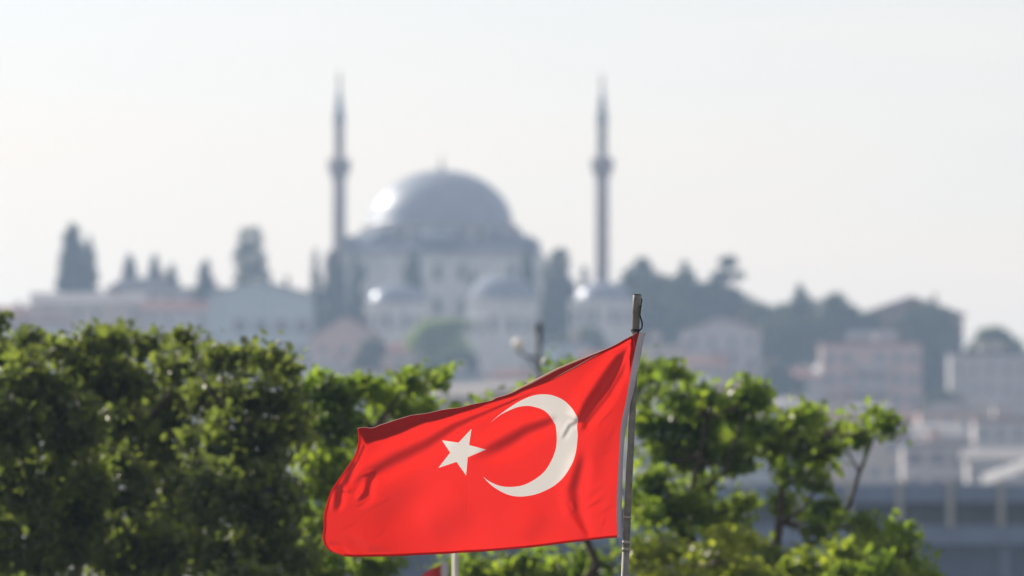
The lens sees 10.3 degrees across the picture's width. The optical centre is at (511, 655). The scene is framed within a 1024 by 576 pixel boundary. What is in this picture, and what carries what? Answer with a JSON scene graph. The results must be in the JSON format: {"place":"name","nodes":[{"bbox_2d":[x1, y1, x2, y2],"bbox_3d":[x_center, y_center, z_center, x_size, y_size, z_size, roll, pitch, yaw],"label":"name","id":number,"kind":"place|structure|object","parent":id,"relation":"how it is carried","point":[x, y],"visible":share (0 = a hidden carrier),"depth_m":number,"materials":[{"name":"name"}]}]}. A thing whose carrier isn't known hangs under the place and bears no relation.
{"place":"outdoors","nodes":[
{"label":"outdoors","id":0,"kind":"place"},
{"bbox_2d":[0,301,31,319],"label":"house","id":1,"kind":"structure","parent":0,"point":[22,312],"depth_m":916.25,"materials":[{"name":"beige tile"}]},
{"bbox_2d":[1,311,73,373],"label":"house","id":2,"kind":"structure","parent":0,"point":[50,321],"depth_m":870.00,"materials":[{"name":"beige tile"}]},
{"bbox_2d":[29,287,147,361],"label":"house","id":3,"kind":"structure","parent":0,"point":[109,308],"depth_m":905.00,"materials":[{"name":"brown brick"}]},
{"bbox_2d":[103,273,178,300],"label":"house","id":4,"kind":"structure","parent":0,"point":[161,288],"depth_m":935.07,"materials":[{"name":"stone"}]},
{"bbox_2d":[140,296,208,380],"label":"house","id":5,"kind":"structure","parent":0,"point":[166,315],"depth_m":900.00,"materials":[{"name":"pink tile"}]},
{"bbox_2d":[159,325,216,418],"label":"house","id":6,"kind":"structure","parent":0,"point":[203,337],"depth_m":850.00,"materials":[{"name":"stone"}]},
{"bbox_2d":[177,278,225,300],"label":"house","id":7,"kind":"structure","parent":0,"point":[186,293],"depth_m":932.00,"materials":[{"name":"grey stone"}]},
{"bbox_2d":[206,277,316,383],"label":"house","id":8,"kind":"structure","parent":0,"point":[251,309],"depth_m":892.00,"materials":[{"name":"grey brick"}]},
{"bbox_2d":[234,320,245,332],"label":"window","id":9,"kind":"structure","parent":8,"relation":"in","point":[239,325],"depth_m":891.96,"materials":[{"name":"grey glass"}]},
{"bbox_2d":[254,320,266,332],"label":"window","id":10,"kind":"structure","parent":8,"relation":"in","point":[258,324],"depth_m":891.96,"materials":[{"name":"grey glass"}]},
{"bbox_2d":[275,320,287,332],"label":"window","id":11,"kind":"structure","parent":8,"relation":"in","point":[280,325],"depth_m":891.96,"materials":[{"name":"grey glass"}]},
{"bbox_2d":[296,320,308,332],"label":"window","id":12,"kind":"structure","parent":8,"relation":"in","point":[302,326],"depth_m":891.96,"materials":[{"name":"grey glass"}]},
{"bbox_2d":[301,352,353,435],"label":"house","id":13,"kind":"structure","parent":0,"point":[339,365],"depth_m":820.00,"materials":[{"name":"stone"}]},
{"bbox_2d":[19,418,649,575],"bbox_3d":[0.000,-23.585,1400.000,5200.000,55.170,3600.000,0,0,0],"label":"ground","id":14,"kind":"structure","parent":0,"point":[288,469],"depth_m":783.28,"materials":[{"name":"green plant"}]},
{"bbox_2d":[0,308,135,575],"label":"leafy tree","id":15,"kind":"object","parent":14,"relation":"on","point":[59,508],"visible":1,"depth_m":46.58,"materials":[{"name":"green plant"}]},
{"bbox_2d":[55,222,89,291],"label":"cypress tree","id":16,"kind":"object","parent":14,"relation":"on","point":[73,275],"visible":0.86,"depth_m":924.28,"materials":[{"name":"green plant"}]},
{"bbox_2d":[84,236,99,291],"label":"cypress tree","id":17,"kind":"object","parent":14,"relation":"on","point":[93,280],"visible":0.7,"depth_m":929.50,"materials":[{"name":"green plant"}]},
{"bbox_2d":[120,253,138,279],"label":"cypress tree","id":18,"kind":"object","parent":14,"relation":"on","point":[129,268],"visible":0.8,"depth_m":944.63,"materials":[{"name":"green plant"}]},
{"bbox_2d":[39,316,223,575],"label":"leafy tree","id":19,"kind":"object","parent":14,"relation":"on","point":[145,460],"visible":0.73,"depth_m":47.87,"materials":[{"name":"green plant"}]},
{"bbox_2d":[147,254,161,276],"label":"cypress tree","id":20,"kind":"object","parent":14,"relation":"on","point":[154,269],"visible":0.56,"depth_m":949.78,"materials":[{"name":"green plant"}]},
{"bbox_2d":[165,263,180,286],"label":"cypress tree","id":21,"kind":"object","parent":14,"relation":"on","point":[171,276],"visible":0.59,"depth_m":951.75,"materials":[{"name":"green plant"}]},
{"bbox_2d":[193,259,216,300],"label":"cypress tree","id":22,"kind":"object","parent":14,"relation":"on","point":[206,283],"visible":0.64,"depth_m":924.46,"materials":[{"name":"green plant"}]},
{"bbox_2d":[155,322,331,575],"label":"leafy tree","id":23,"kind":"object","parent":14,"relation":"on","point":[233,477],"visible":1,"depth_m":45.87,"materials":[{"name":"green plant"}]},
{"bbox_2d":[231,226,271,285],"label":"cypress tree","id":24,"kind":"object","parent":14,"relation":"on","point":[256,269],"visible":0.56,"depth_m":929.42,"materials":[{"name":"green plant"}]},
{"bbox_2d":[308,248,326,331],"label":"cypress tree","id":25,"kind":"object","parent":14,"relation":"on","point":[316,282],"visible":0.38,"depth_m":911.48,"materials":[{"name":"green plant"}]},
{"bbox_2d":[321,249,348,325],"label":"cypress tree","id":26,"kind":"object","parent":14,"relation":"on","point":[334,288],"visible":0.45,"depth_m":917.34,"materials":[{"name":"green plant"}]},
{"bbox_2d":[328,71,350,314],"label":"minaret","id":27,"kind":"object","parent":14,"relation":"on","point":[339,166],"visible":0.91,"depth_m":947.18,"materials":[{"name":"grey stone"}]},
{"bbox_2d":[348,253,364,322],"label":"cypress tree","id":28,"kind":"object","parent":14,"relation":"on","point":[355,302],"visible":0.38,"depth_m":913.67,"materials":[{"name":"green plant"}]},
{"bbox_2d":[350,337,387,367],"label":"broadleaf tree","id":29,"kind":"object","parent":14,"relation":"on","point":[370,353],"visible":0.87,"depth_m":834.29,"materials":[{"name":"green plant"}]},
{"bbox_2d":[271,357,470,575],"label":"leafy tree","id":30,"kind":"object","parent":14,"relation":"on","point":[336,399],"visible":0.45,"depth_m":49.63,"materials":[{"name":"green plant"}]},
{"bbox_2d":[363,277,431,344],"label":"tomb","id":31,"kind":"object","parent":14,"relation":"on","point":[397,312],"visible":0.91,"depth_m":906.01,"materials":[{"name":"stone"}]},
{"bbox_2d":[401,248,427,303],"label":"cypress tree","id":32,"kind":"object","parent":14,"relation":"on","point":[411,270],"visible":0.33,"depth_m":924.44,"materials":[{"name":"green plant"}]},
{"bbox_2d":[422,562,447,575],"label":"flag","id":33,"kind":"object","parent":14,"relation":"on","point":[441,569],"visible":1,"depth_m":39.95,"materials":[{"name":"red fabric"}]},
{"bbox_2d":[328,154,547,352],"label":"mosque","id":34,"kind":"structure","parent":14,"relation":"on","point":[454,229],"depth_m":952.24,"materials":[{"name":"stone"}]},
{"bbox_2d":[433,263,441,280],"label":"window","id":35,"kind":"structure","parent":34,"relation":"in","point":[437,267],"depth_m":949.95,"materials":[{"name":"glass"}]},
{"bbox_2d":[433,297,441,314],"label":"window","id":36,"kind":"structure","parent":34,"relation":"in","point":[437,302],"depth_m":949.95,"materials":[{"name":"glass"}]},
{"bbox_2d":[458,263,466,280],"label":"window","id":37,"kind":"structure","parent":34,"relation":"in","point":[462,267],"depth_m":949.95,"materials":[{"name":"glass"}]},
{"bbox_2d":[458,297,466,314],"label":"window","id":38,"kind":"structure","parent":34,"relation":"in","point":[461,301],"depth_m":949.95,"materials":[{"name":"glass"}]},
{"bbox_2d":[404,317,472,362],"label":"broadleaf tree","id":39,"kind":"object","parent":14,"relation":"on","point":[432,338],"visible":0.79,"depth_m":849.05,"materials":[{"name":"green plant"}]},
{"bbox_2d":[412,348,480,378],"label":"broadleaf tree","id":40,"kind":"object","parent":14,"relation":"on","point":[471,359],"visible":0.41,"depth_m":819.30,"materials":[{"name":"green plant"}]},
{"bbox_2d":[452,553,457,575],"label":"flagpole","id":41,"kind":"object","parent":14,"relation":"on","point":[454,564],"depth_m":39.98,"materials":[{"name":"white metal"}]},
{"bbox_2d":[323,332,644,575],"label":"flag","id":42,"kind":"object","parent":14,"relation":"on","point":[537,462],"visible":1,"depth_m":27.99,"materials":[{"name":"red fabric"}]},
{"bbox_2d":[465,265,539,374],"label":"tomb","id":43,"kind":"object","parent":14,"relation":"on","point":[501,312],"visible":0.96,"depth_m":900.53,"materials":[{"name":"stone"}]},
{"bbox_2d":[415,348,625,575],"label":"leafy tree","id":44,"kind":"object","parent":14,"relation":"on","point":[589,560],"visible":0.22,"depth_m":51.90,"materials":[{"name":"green plant"}]},
{"bbox_2d":[512,321,543,562],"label":"street lamp","id":45,"kind":"object","parent":14,"relation":"on","point":[518,344],"visible":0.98,"depth_m":107.96,"materials":[{"name":"metal"}]},
{"bbox_2d":[519,247,537,299],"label":"cypress tree","id":46,"kind":"object","parent":14,"relation":"on","point":[527,273],"visible":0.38,"depth_m":924.46,"materials":[{"name":"green plant"}]},
{"bbox_2d":[538,247,577,340],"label":"cypress tree","id":47,"kind":"object","parent":14,"relation":"on","point":[554,317],"visible":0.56,"depth_m":914.29,"materials":[{"name":"green plant"}]},
{"bbox_2d":[549,325,610,349],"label":"broadleaf tree","id":48,"kind":"object","parent":14,"relation":"on","point":[597,337],"visible":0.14,"depth_m":879.36,"materials":[{"name":"green plant"}]},
{"bbox_2d":[568,275,632,347],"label":"tomb","id":49,"kind":"object","parent":14,"relation":"on","point":[604,307],"visible":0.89,"depth_m":901.03,"materials":[{"name":"stone"}]},
{"bbox_2d":[590,75,613,281],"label":"minaret","id":50,"kind":"object","parent":14,"relation":"on","point":[602,166],"visible":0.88,"depth_m":939.16,"materials":[{"name":"grey stone"}]},
{"bbox_2d":[228,480,1023,575],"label":"terminal","id":51,"kind":"object","parent":14,"relation":"on","point":[973,529],"visible":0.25,"depth_m":300.25,"materials":[{"name":"grey glass"}]},
{"bbox_2d":[621,294,642,575],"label":"flagpole","id":52,"kind":"object","parent":14,"relation":"on","point":[636,309],"visible":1,"depth_m":28.01,"materials":[{"name":"metal"}]},
{"bbox_2d":[618,256,672,330],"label":"pine tree","id":53,"kind":"object","parent":14,"relation":"on","point":[633,279],"visible":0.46,"depth_m":928.89,"materials":[{"name":"green plant"}]},
{"bbox_2d":[628,287,697,340],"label":"broadleaf tree","id":54,"kind":"object","parent":14,"relation":"on","point":[655,317],"visible":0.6,"depth_m":904.60,"materials":[{"name":"green plant"}]},
{"bbox_2d":[609,521,772,575],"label":"bush","id":55,"kind":"object","parent":14,"relation":"on","point":[731,559],"visible":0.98,"depth_m":51.14,"materials":[{"name":"green plant"}]},
{"bbox_2d":[659,259,722,340],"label":"pine tree","id":56,"kind":"object","parent":14,"relation":"on","point":[690,292],"visible":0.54,"depth_m":924.20,"materials":[{"name":"green plant"}]},
{"bbox_2d":[619,493,767,560],"bbox_3d":[1.756,1.234,54.034,1.445,5.532,2.027,0,0,0],"label":"bush","id":57,"kind":"object","parent":14,"relation":"on","point":[647,516],"visible":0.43,"depth_m":53.29,"materials":[{"name":"green plant"}]},
{"bbox_2d":[622,344,783,556],"bbox_3d":[1.746,0.503,54.030,1.751,6.994,2.521,0,0,0],"label":"leafy tree","id":58,"kind":"object","parent":14,"relation":"on","point":[721,424],"visible":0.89,"depth_m":53.98,"materials":[{"name":"green plant"}]},
{"bbox_2d":[705,254,751,323],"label":"pine tree","id":59,"kind":"object","parent":14,"relation":"on","point":[731,304],"visible":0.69,"depth_m":929.16,"materials":[{"name":"green plant"}]},
{"bbox_2d":[700,294,772,318],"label":"broadleaf tree","id":60,"kind":"object","parent":14,"relation":"on","point":[748,301],"visible":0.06,"depth_m":938.85,"materials":[{"name":"green plant"}]},
{"bbox_2d":[743,301,792,361],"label":"pine tree","id":61,"kind":"object","parent":14,"relation":"on","point":[756,314],"visible":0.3,"depth_m":913.94,"materials":[{"name":"green plant"}]},
{"bbox_2d":[759,361,806,396],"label":"broadleaf tree","id":62,"kind":"object","parent":14,"relation":"on","point":[784,380],"visible":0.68,"depth_m":824.13,"materials":[{"name":"green plant"}]},
{"bbox_2d":[768,400,798,414],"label":"canopy","id":63,"kind":"object","parent":14,"relation":"on","point":[785,405],"visible":0.34,"depth_m":737.05,"materials":[{"name":"white fabric"}]},
{"bbox_2d":[766,283,818,367],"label":"pine tree","id":64,"kind":"object","parent":14,"relation":"on","point":[798,307],"visible":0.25,"depth_m":908.73,"materials":[{"name":"green plant"}]},
{"bbox_2d":[756,311,837,369],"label":"broadleaf tree","id":65,"kind":"object","parent":14,"relation":"on","point":[791,337],"visible":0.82,"depth_m":889.08,"materials":[{"name":"green plant"}]},
{"bbox_2d":[748,527,874,575],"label":"bush","id":66,"kind":"object","parent":14,"relation":"on","point":[784,563],"visible":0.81,"depth_m":51.86,"materials":[{"name":"green plant"}]},
{"bbox_2d":[740,395,920,565],"bbox_3d":[3.008,0.759,53.513,1.691,6.482,1.789,0,0,-27],"label":"leafy tree","id":67,"kind":"object","parent":14,"relation":"on","point":[814,456],"visible":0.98,"depth_m":53.35,"materials":[{"name":"green plant"}]},
{"bbox_2d":[808,291,867,340],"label":"tree","id":68,"kind":"object","parent":14,"relation":"on","point":[838,310],"visible":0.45,"depth_m":903.72,"materials":[{"name":"green plant"}]},
{"bbox_2d":[860,311,890,330],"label":"broadleaf tree","id":69,"kind":"object","parent":14,"relation":"on","point":[874,320],"visible":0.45,"depth_m":907.30,"materials":[{"name":"green plant"}]},
{"bbox_2d":[820,509,945,575],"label":"bush","id":70,"kind":"object","parent":14,"relation":"on","point":[891,558],"visible":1,"depth_m":51.67,"materials":[{"name":"green plant"}]},
{"bbox_2d":[887,300,964,401],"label":"broadleaf tree","id":71,"kind":"object","parent":14,"relation":"on","point":[936,349],"visible":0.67,"depth_m":898.81,"materials":[{"name":"green plant"}]},
{"bbox_2d":[911,424,965,441],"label":"canopy","id":72,"kind":"object","parent":14,"relation":"on","point":[957,431],"visible":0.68,"depth_m":691.52,"materials":[{"name":"white fabric"}]},
{"bbox_2d":[922,389,958,406],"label":"broadleaf tree","id":73,"kind":"object","parent":14,"relation":"on","point":[939,395],"visible":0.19,"depth_m":799.31,"materials":[{"name":"green plant"}]},
{"bbox_2d":[964,325,1023,350],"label":"broadleaf tree","id":74,"kind":"object","parent":14,"relation":"on","point":[994,333],"visible":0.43,"depth_m":879.22,"materials":[{"name":"green plant"}]},
{"bbox_2d":[982,460,1023,483],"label":"canopy","id":75,"kind":"object","parent":14,"relation":"on","point":[1005,473],"visible":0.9,"depth_m":601.38,"materials":[{"name":"white fabric"}]},
{"bbox_2d":[308,311,383,367],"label":"house","id":76,"kind":"structure","parent":0,"point":[346,335],"depth_m":868.00,"materials":[{"name":"tile"}]},
{"bbox_2d":[348,358,402,451],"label":"house","id":77,"kind":"structure","parent":0,"point":[388,363],"depth_m":800.00,"materials":[{"name":"grey tile"}]},
{"bbox_2d":[381,342,428,399],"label":"house","id":78,"kind":"structure","parent":0,"point":[401,353],"depth_m":850.00,"materials":[{"name":"grey tile"}]},
{"bbox_2d":[430,383,486,410],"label":"house","id":79,"kind":"structure","parent":0,"point":[458,391],"depth_m":420.31,"materials":[{"name":"white stone"}]},
{"bbox_2d":[446,363,483,382],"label":"house","id":80,"kind":"structure","parent":0,"point":[460,374],"depth_m":790.00,"materials":[{"name":"stone"}]},
{"bbox_2d":[476,382,525,399],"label":"house","id":81,"kind":"structure","parent":0,"point":[493,388],"depth_m":440.47,"materials":[{"name":"white stone"}]},
{"bbox_2d":[483,363,535,383],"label":"house","id":82,"kind":"structure","parent":0,"point":[509,375],"depth_m":800.18,"materials":[{"name":"grey tile"}]},
{"bbox_2d":[0,0,1023,373],"label":"sky","id":83,"kind":"structure","parent":0,"point":[871,152],"materials":[{"name":"white"}]},
{"bbox_2d":[542,332,590,375],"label":"house","id":84,"kind":"structure","parent":0,"point":[573,345],"depth_m":850.00,"materials":[{"name":"stone"}]},
{"bbox_2d":[580,266,588,288],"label":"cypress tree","id":85,"kind":"object","parent":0,"point":[584,281],"visible":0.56,"depth_m":944.76,"materials":[{"name":"green plant"}]},
{"bbox_2d":[636,332,685,408],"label":"house","id":86,"kind":"structure","parent":0,"point":[667,349],"depth_m":860.00,"materials":[{"name":"stone"}]},
{"bbox_2d":[635,433,707,482],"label":"house","id":87,"kind":"structure","parent":0,"point":[646,456],"depth_m":660.00,"materials":[{"name":"stone"}]},
{"bbox_2d":[650,373,712,432],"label":"house","id":88,"kind":"structure","parent":0,"point":[678,384],"depth_m":800.01,"materials":[{"name":"grey brick"}]},
{"bbox_2d":[685,352,729,409],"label":"house","id":89,"kind":"structure","parent":0,"point":[713,367],"depth_m":842.00,"materials":[{"name":"grey tile"}]},
{"bbox_2d":[679,312,763,381],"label":"house","id":90,"kind":"structure","parent":0,"point":[737,342],"depth_m":862.00,"materials":[{"name":"grey tile"}]},
{"bbox_2d":[708,413,773,483],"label":"house","id":91,"kind":"structure","parent":0,"point":[761,476],"depth_m":655.00,"materials":[{"name":"grey tile"}]},
{"bbox_2d":[743,356,777,380],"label":"house","id":92,"kind":"structure","parent":0,"point":[756,369],"depth_m":850.00,"materials":[{"name":"grey tile"}]},
{"bbox_2d":[768,391,806,428],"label":"house","id":93,"kind":"structure","parent":0,"point":[795,397],"depth_m":762.45,"materials":[{"name":"grey brick"}]},
{"bbox_2d":[761,363,827,402],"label":"house","id":94,"kind":"structure","parent":0,"point":[815,387],"depth_m":840.00,"materials":[{"name":"grey tile"}]},
{"bbox_2d":[774,427,849,483],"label":"house","id":95,"kind":"structure","parent":0,"point":[844,466],"depth_m":650.00,"materials":[{"name":"stone"}]},
{"bbox_2d":[817,390,860,412],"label":"house","id":96,"kind":"structure","parent":0,"point":[834,402],"depth_m":800.00,"materials":[{"name":"grey tile"}]},
{"bbox_2d":[821,407,856,440],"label":"house","id":97,"kind":"structure","parent":0,"point":[837,417],"depth_m":743.38,"materials":[{"name":"grey tile"}]},
{"bbox_2d":[847,398,890,427],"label":"house","id":98,"kind":"structure","parent":0,"point":[879,403],"depth_m":791.65,"materials":[{"name":"grey brick"}]},
{"bbox_2d":[818,332,922,414],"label":"apartment house","id":99,"kind":"structure","parent":0,"point":[887,366],"depth_m":850.00,"materials":[{"name":"pink tile"}]},
{"bbox_2d":[847,325,898,340],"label":"house","id":100,"kind":"structure","parent":0,"point":[860,335],"depth_m":857.47,"materials":[{"name":"stone"}]},
{"bbox_2d":[848,418,903,483],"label":"house","id":101,"kind":"structure","parent":0,"point":[882,463],"depth_m":700.00,"materials":[{"name":"white stone"}]},
{"bbox_2d":[870,466,880,477],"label":"window","id":102,"kind":"structure","parent":101,"relation":"in","point":[875,471],"depth_m":699.93,"materials":[{"name":"grey glass"}]},
{"bbox_2d":[888,466,898,477],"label":"window","id":103,"kind":"structure","parent":101,"relation":"in","point":[893,471],"depth_m":699.93,"materials":[{"name":"grey glass"}]},
{"bbox_2d":[892,407,921,441],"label":"house","id":104,"kind":"structure","parent":0,"point":[908,435],"depth_m":775.00,"materials":[{"name":"brown brick"}]},
{"bbox_2d":[859,294,966,407],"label":"house","id":105,"kind":"structure","parent":0,"point":[889,312],"depth_m":930.00,"materials":[{"name":"grey brick"}]},
{"bbox_2d":[898,429,973,483],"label":"house","id":106,"kind":"structure","parent":0,"point":[933,458],"depth_m":650.00,"materials":[{"name":"stone"}]},
{"bbox_2d":[907,452,922,464],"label":"window","id":107,"kind":"structure","parent":106,"relation":"in","point":[913,458],"depth_m":650.02,"materials":[{"name":"grey glass"}]},
{"bbox_2d":[929,452,945,464],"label":"window","id":108,"kind":"structure","parent":106,"relation":"in","point":[935,458],"depth_m":650.02,"materials":[{"name":"grey glass"}]},
{"bbox_2d":[914,396,978,441],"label":"house","id":109,"kind":"structure","parent":0,"point":[938,413],"depth_m":740.00,"materials":[{"name":"stone"}]},
{"bbox_2d":[946,341,1023,416],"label":"apartment house","id":110,"kind":"structure","parent":0,"point":[985,377],"depth_m":835.00,"materials":[{"name":"stone"}]},
{"bbox_2d":[959,449,1023,483],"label":"house","id":111,"kind":"structure","parent":0,"point":[978,463],"depth_m":640.00,"materials":[{"name":"white brick"}]},
{"bbox_2d":[969,406,1023,448],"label":"house","id":112,"kind":"structure","parent":0,"point":[1002,427],"depth_m":720.00,"materials":[{"name":"tile"}]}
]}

